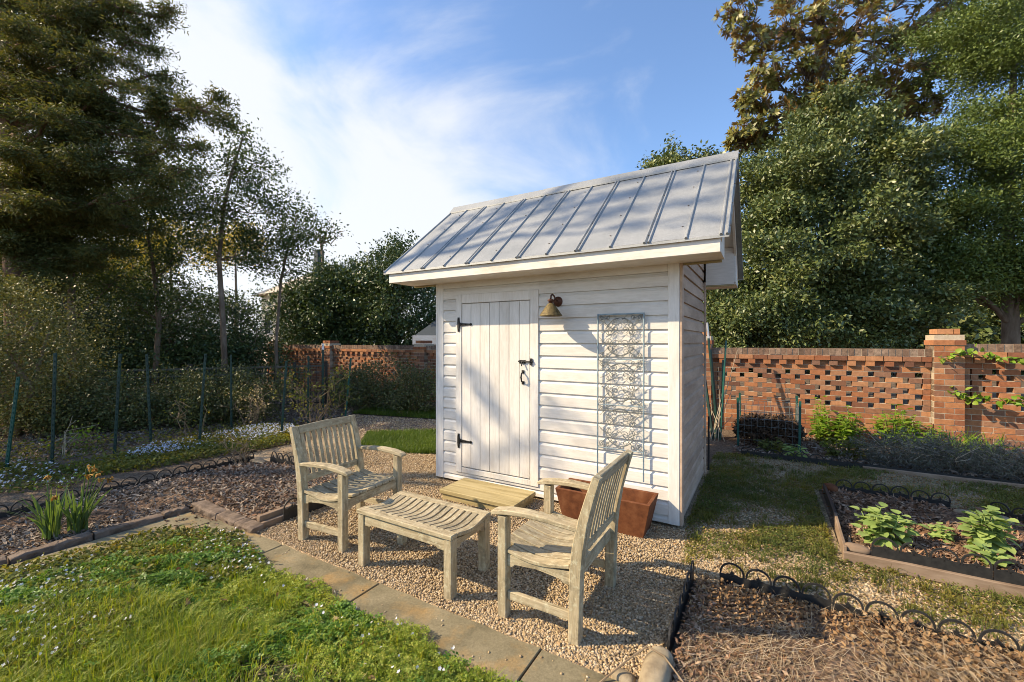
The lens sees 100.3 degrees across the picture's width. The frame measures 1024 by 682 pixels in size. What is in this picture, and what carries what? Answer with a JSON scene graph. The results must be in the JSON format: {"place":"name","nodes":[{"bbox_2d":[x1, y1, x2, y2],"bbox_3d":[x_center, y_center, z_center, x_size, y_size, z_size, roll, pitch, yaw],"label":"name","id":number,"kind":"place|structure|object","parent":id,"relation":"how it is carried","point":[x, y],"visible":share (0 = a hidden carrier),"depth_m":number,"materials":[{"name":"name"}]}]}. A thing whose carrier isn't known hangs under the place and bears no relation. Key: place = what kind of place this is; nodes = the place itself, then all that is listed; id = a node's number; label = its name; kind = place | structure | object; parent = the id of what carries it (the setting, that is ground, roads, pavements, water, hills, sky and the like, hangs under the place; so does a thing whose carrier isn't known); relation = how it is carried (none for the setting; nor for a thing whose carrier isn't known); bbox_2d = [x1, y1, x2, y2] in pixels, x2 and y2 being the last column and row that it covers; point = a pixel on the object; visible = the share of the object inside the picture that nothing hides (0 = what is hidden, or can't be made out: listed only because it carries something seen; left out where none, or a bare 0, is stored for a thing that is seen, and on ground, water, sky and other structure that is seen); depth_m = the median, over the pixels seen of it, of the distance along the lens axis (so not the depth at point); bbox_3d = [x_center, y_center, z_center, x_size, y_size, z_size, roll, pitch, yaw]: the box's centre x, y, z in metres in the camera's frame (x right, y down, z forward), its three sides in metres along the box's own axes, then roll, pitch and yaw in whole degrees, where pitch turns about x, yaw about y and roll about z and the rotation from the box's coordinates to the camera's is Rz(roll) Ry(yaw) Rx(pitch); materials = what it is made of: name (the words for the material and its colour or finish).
{"place":"outdoors","nodes":[
{"label":"outdoors","id":0,"kind":"place"},
{"bbox_2d":[0,535,511,681],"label":"lawn","id":1,"kind":"structure","parent":0,"point":[278,673],"depth_m":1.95,"materials":[{"name":"plant"}]},
{"bbox_2d":[0,535,510,681],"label":"weeds","id":2,"kind":"object","parent":1,"relation":"on","point":[309,679],"visible":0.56,"depth_m":1.97,"materials":[{"name":"green plant"}]},
{"bbox_2d":[0,548,512,681],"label":"chickweed","id":3,"kind":"object","parent":1,"relation":"on","point":[407,662],"visible":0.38,"depth_m":2.09,"materials":[{"name":"green plant"}]},
{"bbox_2d":[0,536,522,681],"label":"clover","id":4,"kind":"object","parent":1,"relation":"on","point":[156,576],"visible":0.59,"depth_m":2.35,"materials":[{"name":"green plant"}]},
{"bbox_2d":[0,523,270,675],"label":"violet","id":5,"kind":"object","parent":4,"relation":"on","point":[36,561],"depth_m":2.71,"materials":[{"name":"green plant"}]},
{"bbox_2d":[203,534,383,627],"bbox_3d":[-0.760,1.461,2.256,3.441,0.068,0.188,0,0,31],"label":"clover","id":6,"kind":"object","parent":1,"relation":"on","point":[354,617],"visible":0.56,"depth_m":2.30,"materials":[{"name":"green plant"}]},
{"bbox_2d":[202,536,507,681],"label":"chickweed","id":7,"kind":"object","parent":1,"relation":"on","point":[419,632],"visible":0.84,"depth_m":2.17,"materials":[{"name":"green plant"}]},
{"bbox_2d":[321,414,435,437],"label":"gravel","id":8,"kind":"structure","parent":0,"point":[388,421],"depth_m":7.69,"materials":[{"name":"grey gravel"}]},
{"bbox_2d":[352,404,435,418],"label":"grass","id":9,"kind":"structure","parent":0,"point":[414,413],"depth_m":8.70,"materials":[{"name":"green plant"}]},
{"bbox_2d":[0,345,1023,680],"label":"ground","id":10,"kind":"structure","parent":0,"point":[728,437],"depth_m":8.72,"materials":[{"name":"soil"}]},
{"bbox_2d":[7,532,92,564],"bbox_3d":[-3.274,1.469,3.045,0.092,0.063,0.408,0,1,29],"label":"edging brick","id":11,"kind":"object","parent":10,"relation":"on","point":[59,545],"visible":0.94,"depth_m":3.02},
{"bbox_2d":[0,270,145,440],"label":"privet shrub","id":12,"kind":"object","parent":10,"relation":"on","point":[20,346],"visible":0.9,"depth_m":6.62,"materials":[{"name":"green plant"}]},
{"bbox_2d":[0,372,146,438],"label":"azalea shrub","id":13,"kind":"object","parent":10,"relation":"on","point":[59,425],"visible":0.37,"depth_m":6.67,"materials":[{"name":"green plant"}]},
{"bbox_2d":[0,270,154,398],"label":"evergreen shrub","id":14,"kind":"object","parent":10,"relation":"on","point":[59,306],"visible":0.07,"depth_m":11.07,"materials":[{"name":"green plant"}]},
{"bbox_2d":[0,116,187,386],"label":"slender tree","id":15,"kind":"object","parent":10,"relation":"on","point":[107,280],"visible":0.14,"depth_m":9.83,"materials":[{"name":"green plant"}]},
{"bbox_2d":[0,479,203,558],"bbox_3d":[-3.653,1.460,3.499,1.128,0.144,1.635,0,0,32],"label":"bark mulch","id":16,"kind":"object","parent":10,"relation":"on","point":[117,492],"visible":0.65,"depth_m":3.62,"materials":[{"name":"brown wood"}]},
{"bbox_2d":[3,475,73,540],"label":"daffodil clump","id":17,"kind":"object","parent":16,"relation":"on","point":[49,524],"visible":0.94,"depth_m":3.18,"materials":[{"name":"green plant"}]},
{"bbox_2d":[43,464,112,533],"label":"daffodil clump","id":18,"kind":"object","parent":16,"relation":"on","point":[77,519],"visible":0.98,"depth_m":3.29,"materials":[{"name":"green plant"}]},
{"bbox_2d":[33,262,187,396],"bbox_3d":[-10.919,-0.164,11.650,3.758,4.321,3.820,0,0,36],"label":"evergreen shrub","id":19,"kind":"object","parent":10,"relation":"on","point":[86,317],"visible":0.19,"depth_m":11.06,"materials":[{"name":"green plant"}]},
{"bbox_2d":[0,0,248,414],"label":"cedar tree","id":20,"kind":"object","parent":10,"relation":"on","point":[47,98],"visible":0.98,"depth_m":7.94,"materials":[{"name":"green plant"}]},
{"bbox_2d":[0,451,253,517],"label":"scalloped edging","id":21,"kind":"object","parent":10,"relation":"on","point":[26,509],"visible":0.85,"depth_m":4.31,"materials":[{"name":"black plastic"}]},
{"bbox_2d":[92,513,162,539],"bbox_3d":[-3.045,1.470,3.404,0.092,0.061,0.418,-3,-3,32],"label":"edging brick","id":22,"kind":"object","parent":10,"relation":"on","point":[116,529],"visible":0.94,"depth_m":3.36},
{"bbox_2d":[62,512,210,559],"bbox_3d":[-2.831,1.490,3.277,0.400,0.012,0.798,0,0,30],"label":"flagstone","id":23,"kind":"object","parent":10,"relation":"on","point":[172,521],"visible":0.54,"depth_m":3.38,"materials":[{"name":"beige stone"}]},
{"bbox_2d":[61,140,242,389],"bbox_3d":[-9.129,-1.658,10.569,4.625,6.324,2.869,0,0,0],"label":"slender tree","id":24,"kind":"object","parent":10,"relation":"on","point":[152,271],"visible":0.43,"depth_m":10.55,"materials":[{"name":"green plant"}]},
{"bbox_2d":[1,361,327,412],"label":"iron fence","id":25,"kind":"object","parent":10,"relation":"on","point":[316,372],"visible":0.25,"depth_m":9.11,"materials":[{"name":"metal"}]},
{"bbox_2d":[80,273,250,392],"bbox_3d":[-9.433,-0.050,11.715,3.938,3.675,3.995,0,0,0],"label":"evergreen shrub","id":26,"kind":"object","parent":10,"relation":"on","point":[171,337],"visible":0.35,"depth_m":11.00,"materials":[{"name":"green plant"}]},
{"bbox_2d":[0,417,331,511],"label":"flower bed","id":27,"kind":"object","parent":10,"relation":"on","point":[8,501],"visible":0.24,"depth_m":4.83,"materials":[{"name":"soil"}]},
{"bbox_2d":[0,460,88,492],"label":"violet leaves","id":28,"kind":"object","parent":27,"relation":"on","point":[57,474],"visible":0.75,"depth_m":4.52,"materials":[{"name":"green plant"}]},
{"bbox_2d":[42,365,168,433],"bbox_3d":[-6.716,1.097,7.226,1.967,1.442,1.821,0,0,0],"label":"azalea shrub","id":29,"kind":"object","parent":27,"relation":"on","point":[99,412],"visible":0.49,"depth_m":6.93,"materials":[{"name":"green plant"}]},
{"bbox_2d":[0,416,296,476],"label":"ground cover","id":30,"kind":"object","parent":27,"relation":"on","point":[86,446],"visible":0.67,"depth_m":5.82,"materials":[{"name":"green plant"}]},
{"bbox_2d":[82,357,228,431],"bbox_3d":[-5.994,1.074,7.536,2.026,1.669,2.224,0,0,0],"label":"azalea shrub","id":31,"kind":"object","parent":27,"relation":"on","point":[159,397],"visible":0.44,"depth_m":7.07,"materials":[{"name":"green plant"}]},
{"bbox_2d":[59,423,298,476],"bbox_3d":[-4.095,1.424,5.823,1.465,0.191,2.726,0,0,23],"label":"phlox","id":32,"kind":"object","parent":27,"relation":"on","point":[106,464],"depth_m":5.52,"materials":[{"name":"green plant"}]},
{"bbox_2d":[143,355,269,428],"bbox_3d":[-5.426,0.994,7.695,2.074,1.508,1.872,0,0,0],"label":"azalea shrub","id":33,"kind":"object","parent":27,"relation":"on","point":[207,390],"visible":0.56,"depth_m":7.35,"materials":[{"name":"green plant"}]},
{"bbox_2d":[181,354,313,426],"bbox_3d":[-4.819,1.001,7.912,2.252,1.500,2.012,0,0,-32],"label":"azalea shrub","id":34,"kind":"object","parent":27,"relation":"on","point":[248,375],"visible":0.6,"depth_m":7.71,"materials":[{"name":"green plant"}]},
{"bbox_2d":[270,365,359,424],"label":"rose bush","id":35,"kind":"object","parent":27,"relation":"on","point":[324,389],"visible":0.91,"depth_m":7.28,"materials":[{"name":"green plant"}]},
{"bbox_2d":[0,397,355,462],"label":"leaf litter","id":36,"kind":"object","parent":10,"relation":"on","point":[288,416],"visible":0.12,"depth_m":6.80,"materials":[{"name":"plant"}]},
{"bbox_2d":[138,285,272,390],"bbox_3d":[-8.600,0.211,12.070,3.148,3.668,3.714,0,0,-35],"label":"evergreen shrub","id":37,"kind":"object","parent":10,"relation":"on","point":[206,346],"visible":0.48,"depth_m":11.43,"materials":[{"name":"green plant"}]},
{"bbox_2d":[172,519,281,554],"bbox_3d":[-2.146,1.490,3.199,0.900,0.012,0.358,0,0,30],"label":"flagstone","id":38,"kind":"object","parent":10,"relation":"on","point":[264,544],"visible":0.29,"depth_m":3.21,"materials":[{"name":"beige stone"}]},
{"bbox_2d":[180,216,273,326],"bbox_3d":[-19.784,-3.699,29.951,6.378,10.405,6.569,0,0,0],"label":"yellow tree","id":39,"kind":"object","parent":10,"relation":"on","point":[228,250],"visible":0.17,"depth_m":29.71,"materials":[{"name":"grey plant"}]},
{"bbox_2d":[142,108,314,382],"bbox_3d":[-6.676,-1.883,10.000,4.025,6.771,2.476,0,0,0],"label":"slender tree","id":40,"kind":"object","parent":10,"relation":"on","point":[225,206],"visible":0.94,"depth_m":9.96,"materials":[{"name":"green plant"}]},
{"bbox_2d":[174,279,309,390],"bbox_3d":[-7.811,0.265,12.298,3.515,4.048,2.985,0,0,0],"label":"evergreen shrub","id":41,"kind":"object","parent":10,"relation":"on","point":[253,337],"visible":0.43,"depth_m":12.15,"materials":[{"name":"green plant"}]},
{"bbox_2d":[154,461,337,519],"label":"bark mulch","id":42,"kind":"object","parent":10,"relation":"on","point":[240,486],"visible":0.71,"depth_m":4.28,"materials":[{"name":"brown wood"}]},
{"bbox_2d":[226,198,351,397],"bbox_3d":[-5.636,-1.129,10.966,2.914,5.262,2.208,0,0,0],"label":"slender tree","id":43,"kind":"object","parent":10,"relation":"on","point":[298,236],"visible":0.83,"depth_m":10.94,"materials":[{"name":"green plant"}]},
{"bbox_2d":[255,265,359,376],"bbox_3d":[-6.950,-0.269,14.547,3.851,4.552,3.269,0,0,0],"label":"evergreen tree","id":44,"kind":"object","parent":10,"relation":"on","point":[285,306],"visible":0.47,"depth_m":13.88,"materials":[{"name":"green plant"}]},
{"bbox_2d":[248,545,378,612],"bbox_3d":[-1.327,1.490,2.720,0.982,0.012,0.358,0,0,30],"label":"flagstone","id":45,"kind":"object","parent":10,"relation":"on","point":[352,585],"visible":0.54,"depth_m":2.74,"materials":[{"name":"beige stone"}]},
{"bbox_2d":[280,242,391,350],"bbox_3d":[-6.047,-0.726,15.014,4.312,5.282,4.203,0,0,0],"label":"evergreen tree","id":46,"kind":"object","parent":10,"relation":"on","point":[333,272],"visible":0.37,"depth_m":14.10,"materials":[{"name":"green plant"}]},
{"bbox_2d":[327,351,417,411],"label":"azalea shrub","id":47,"kind":"object","parent":10,"relation":"on","point":[363,376],"visible":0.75,"depth_m":9.20,"materials":[{"name":"green plant"}]},
{"bbox_2d":[333,227,435,344],"bbox_3d":[-3.743,-0.928,14.638,4.366,5.862,4.391,0,0,0],"label":"evergreen tree","id":48,"kind":"object","parent":10,"relation":"on","point":[396,326],"visible":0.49,"depth_m":13.71,"materials":[{"name":"green plant"}]},
{"bbox_2d":[373,361,435,414],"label":"azalea shrub","id":49,"kind":"object","parent":10,"relation":"on","point":[414,395],"visible":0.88,"depth_m":8.75,"materials":[{"name":"green plant"}]},
{"bbox_2d":[342,583,540,681],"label":"flagstone","id":50,"kind":"object","parent":10,"relation":"on","point":[467,638],"visible":0.69,"depth_m":2.17,"materials":[{"name":"beige stone"}]},
{"bbox_2d":[521,650,618,681],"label":"flagstone","id":51,"kind":"object","parent":10,"relation":"on","point":[545,668],"visible":0.98,"depth_m":1.91,"materials":[{"name":"beige stone"}]},
{"bbox_2d":[267,329,1023,454],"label":"brick wall","id":52,"kind":"structure","parent":10,"relation":"on","point":[941,406],"depth_m":6.32,"materials":[{"name":"red brick"}]},
{"bbox_2d":[635,131,722,169],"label":"camellia tree","id":53,"kind":"object","parent":10,"relation":"on","point":[671,157],"visible":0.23,"depth_m":11.16,"materials":[{"name":"green plant"}]},
{"bbox_2d":[667,560,693,651],"bbox_3d":[0.934,1.434,2.339,0.014,0.172,0.780,0,0,31],"label":"scalloped edging","id":54,"kind":"object","parent":10,"relation":"on","point":[680,607],"visible":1,"depth_m":2.27,"materials":[{"name":"black plastic"}]},
{"bbox_2d":[711,0,980,389],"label":"magnolia tree","id":55,"kind":"object","parent":10,"relation":"on","point":[812,63],"visible":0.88,"depth_m":11.42,"materials":[{"name":"green plant"}]},
{"bbox_2d":[670,574,1023,681],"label":"leaf bed","id":56,"kind":"object","parent":10,"relation":"on","point":[820,668],"visible":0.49,"depth_m":1.98,"materials":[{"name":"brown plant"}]},
{"bbox_2d":[671,581,1023,681],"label":"straw","id":57,"kind":"object","parent":56,"relation":"on","point":[798,668],"visible":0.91,"depth_m":1.92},
{"bbox_2d":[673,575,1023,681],"bbox_3d":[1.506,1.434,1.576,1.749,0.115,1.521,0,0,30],"label":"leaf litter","id":58,"kind":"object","parent":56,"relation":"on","point":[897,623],"visible":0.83,"depth_m":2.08,"materials":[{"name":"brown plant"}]},
{"bbox_2d":[702,69,999,403],"bbox_3d":[6.659,-2.104,9.596,6.061,7.306,4.691,0,0,0],"label":"holly tree","id":59,"kind":"object","parent":10,"relation":"on","point":[801,285],"visible":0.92,"depth_m":8.68,"materials":[{"name":"green plant"}]},
{"bbox_2d":[720,562,1023,653],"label":"scalloped edging","id":60,"kind":"object","parent":10,"relation":"on","point":[816,599],"visible":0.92,"depth_m":2.32,"materials":[{"name":"black metal"}]},
{"bbox_2d":[732,435,1023,481],"bbox_3d":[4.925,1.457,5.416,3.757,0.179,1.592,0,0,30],"label":"bark mulch","id":61,"kind":"object","parent":10,"relation":"on","point":[813,443],"visible":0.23,"depth_m":5.57,"materials":[{"name":"brown wood"}]},
{"bbox_2d":[736,393,800,451],"bbox_3d":[3.670,1.150,6.137,0.762,0.700,0.660,0,0,30],"label":"wire bin","id":62,"kind":"object","parent":61,"relation":"on","point":[797,414],"visible":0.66,"depth_m":6.00,"materials":[{"name":"grey metal"}]},
{"bbox_2d":[732,412,806,445],"bbox_3d":[3.666,1.240,6.132,0.933,0.428,0.814,0,0,30],"label":"leaf heap","id":63,"kind":"object","parent":62,"relation":"in","point":[756,422],"visible":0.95,"depth_m":5.92,"materials":[{"name":"brown plant"}]},
{"bbox_2d":[807,410,865,446],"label":"leafy plant","id":64,"kind":"object","parent":61,"relation":"on","point":[836,431],"visible":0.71,"depth_m":6.01,"materials":[{"name":"green plant"}]},
{"bbox_2d":[834,426,930,467],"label":"lavender bush","id":65,"kind":"object","parent":61,"relation":"on","point":[873,452],"visible":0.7,"depth_m":5.14,"materials":[{"name":"plant"}]},
{"bbox_2d":[869,404,927,443],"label":"leafy plant","id":66,"kind":"object","parent":61,"relation":"on","point":[895,421],"visible":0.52,"depth_m":5.88,"materials":[{"name":"green plant"}]},
{"bbox_2d":[868,422,970,470],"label":"lavender bush","id":67,"kind":"object","parent":61,"relation":"on","point":[911,451],"visible":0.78,"depth_m":4.93,"materials":[{"name":"plant"}]},
{"bbox_2d":[907,426,1023,481],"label":"lavender bush","id":68,"kind":"object","parent":61,"relation":"on","point":[960,464],"visible":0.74,"depth_m":4.72,"materials":[{"name":"plant"}]},
{"bbox_2d":[951,429,1023,481],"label":"lavender bush","id":69,"kind":"object","parent":61,"relation":"on","point":[1002,466],"visible":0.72,"depth_m":4.58,"materials":[{"name":"plant"}]},
{"bbox_2d":[741,447,1023,483],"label":"scalloped edging","id":70,"kind":"object","parent":10,"relation":"on","point":[816,460],"visible":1,"depth_m":5.02,"materials":[{"name":"black plastic"}]},
{"bbox_2d":[835,479,950,508],"bbox_3d":[3.528,1.432,3.987,0.830,0.177,0.020,0,0,27],"label":"scalloped edging","id":71,"kind":"object","parent":10,"relation":"on","point":[947,504],"visible":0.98,"depth_m":3.96,"materials":[{"name":"black plastic"}]},
{"bbox_2d":[822,486,1023,576],"bbox_3d":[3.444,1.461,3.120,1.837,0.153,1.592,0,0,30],"label":"bark mulch","id":72,"kind":"object","parent":10,"relation":"on","point":[929,544],"visible":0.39,"depth_m":3.38,"materials":[{"name":"brown wood"}]},
{"bbox_2d":[850,502,920,549],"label":"sage plant","id":73,"kind":"object","parent":72,"relation":"on","point":[887,525],"visible":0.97,"depth_m":3.06,"materials":[{"name":"plant"}]},
{"bbox_2d":[963,542,1015,567],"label":"sage plant","id":74,"kind":"object","parent":72,"relation":"on","point":[991,554],"visible":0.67,"depth_m":2.77,"materials":[{"name":"plant"}]},
{"bbox_2d":[956,505,1023,554],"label":"sage plant","id":75,"kind":"object","parent":72,"relation":"on","point":[992,533],"visible":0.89,"depth_m":2.98,"materials":[{"name":"plant"}]},
{"bbox_2d":[843,550,1023,599],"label":"edging board","id":76,"kind":"object","parent":10,"relation":"on","point":[937,575],"visible":0.81,"depth_m":2.66,"materials":[{"name":"brown wood"}]},
{"bbox_2d":[871,537,1023,585],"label":"scalloped edging","id":77,"kind":"object","parent":76,"relation":"on","point":[975,569],"visible":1,"depth_m":2.64,"materials":[{"name":"black plastic"}]},
{"bbox_2d":[861,281,1022,376],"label":"background tree","id":78,"kind":"object","parent":10,"relation":"on","point":[972,329],"visible":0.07,"depth_m":16.01,"materials":[{"name":"green plant"}]},
{"bbox_2d":[863,466,1023,488],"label":"edging board","id":79,"kind":"object","parent":10,"relation":"on","point":[920,474],"visible":0.79,"depth_m":4.61,"materials":[{"name":"brown wood"}]},
{"bbox_2d":[871,0,1023,409],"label":"willow oak tree","id":80,"kind":"object","parent":10,"relation":"on","point":[988,49],"visible":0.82,"depth_m":9.08,"materials":[{"name":"green plant"}]},
{"bbox_2d":[17,0,1023,342],"label":"sky","id":81,"kind":"structure","parent":0,"point":[391,114],"materials":[{"name":"blue"}]},
{"bbox_2d":[247,438,826,681],"bbox_3d":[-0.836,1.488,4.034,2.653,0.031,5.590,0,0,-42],"label":"gravel","id":82,"kind":"structure","parent":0,"point":[634,629],"depth_m":2.70,"materials":[{"name":"beige gravel"}]},
{"bbox_2d":[289,415,405,552],"bbox_3d":[-1.290,1.075,3.402,0.623,0.851,0.636,0,0,26],"label":"garden chair","id":83,"kind":"object","parent":82,"relation":"on","point":[360,486],"visible":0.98,"depth_m":3.32,"materials":[{"name":"brown wood"}]},
{"bbox_2d":[357,491,490,600],"bbox_3d":[-0.585,1.309,2.821,0.797,0.382,0.417,0,0,30],"label":"slatted table","id":84,"kind":"object","parent":82,"relation":"on","point":[447,527],"visible":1,"depth_m":2.76,"materials":[{"name":"brown wood"}]},
{"bbox_2d":[440,478,535,509],"bbox_3d":[-0.233,1.450,4.009,0.820,0.100,0.400,0,0,30],"label":"door step","id":85,"kind":"object","parent":82,"relation":"on","point":[479,493],"depth_m":3.94,"materials":[{"name":"brown wood"}]},
{"bbox_2d":[490,449,632,645],"bbox_3d":[0.306,1.075,2.458,0.623,0.851,0.636,0,0,30],"label":"garden chair","id":86,"kind":"object","parent":82,"relation":"on","point":[549,540],"visible":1,"depth_m":2.30,"materials":[{"name":"brown wood"}]},
{"bbox_2d":[383,150,743,525],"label":"garden shed","id":87,"kind":"structure","parent":82,"relation":"on","point":[660,247],"depth_m":3.94,"materials":[{"name":"white paint"}]},
{"bbox_2d":[457,301,532,478],"bbox_3d":[-0.191,0.463,4.263,0.897,1.695,0.079,0,0,30],"label":"door","id":88,"kind":"structure","parent":87,"relation":"in","point":[496,360],"depth_m":4.26,"materials":[{"name":"white paint"}]},
{"bbox_2d":[597,312,644,481],"bbox_3d":[0.912,0.485,3.607,0.403,1.439,0.028,0,0,30],"label":"trellis","id":89,"kind":"object","parent":87,"relation":"attached to","point":[632,372],"visible":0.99,"depth_m":3.60,"materials":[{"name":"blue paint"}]},
{"bbox_2d":[555,478,658,537],"bbox_3d":[0.767,1.360,3.492,0.769,0.280,0.309,0,0,30],"label":"planter","id":90,"kind":"object","parent":82,"relation":"on","point":[637,509],"visible":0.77,"depth_m":3.41,"materials":[{"name":"ceramic"}]},
{"bbox_2d":[639,646,673,681],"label":"boulder","id":91,"kind":"object","parent":82,"relation":"on","point":[655,667],"visible":0.94,"depth_m":1.83,"materials":[{"name":"stone"}]},
{"bbox_2d":[675,451,1023,639],"bbox_3d":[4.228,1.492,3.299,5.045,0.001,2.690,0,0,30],"label":"side lawn","id":92,"kind":"structure","parent":0,"point":[823,509],"depth_m":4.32,"materials":[{"name":"green plant"}]},
{"bbox_2d":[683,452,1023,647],"bbox_3d":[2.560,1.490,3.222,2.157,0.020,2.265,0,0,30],"label":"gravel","id":93,"kind":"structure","parent":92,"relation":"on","point":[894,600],"depth_m":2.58,"materials":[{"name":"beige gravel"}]},
{"bbox_2d":[729,540,1023,648],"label":"front walk","id":94,"kind":"structure","parent":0,"point":[897,591],"depth_m":2.49,"materials":[{"name":"beige gravel"}]},
{"label":"back lawn","id":95,"kind":"structure","parent":0,"visible":0},
{"bbox_2d":[360,427,435,453],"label":"grass","id":96,"kind":"structure","parent":95,"relation":"on","point":[421,441],"depth_m":6.26,"materials":[{"name":"green plant"}]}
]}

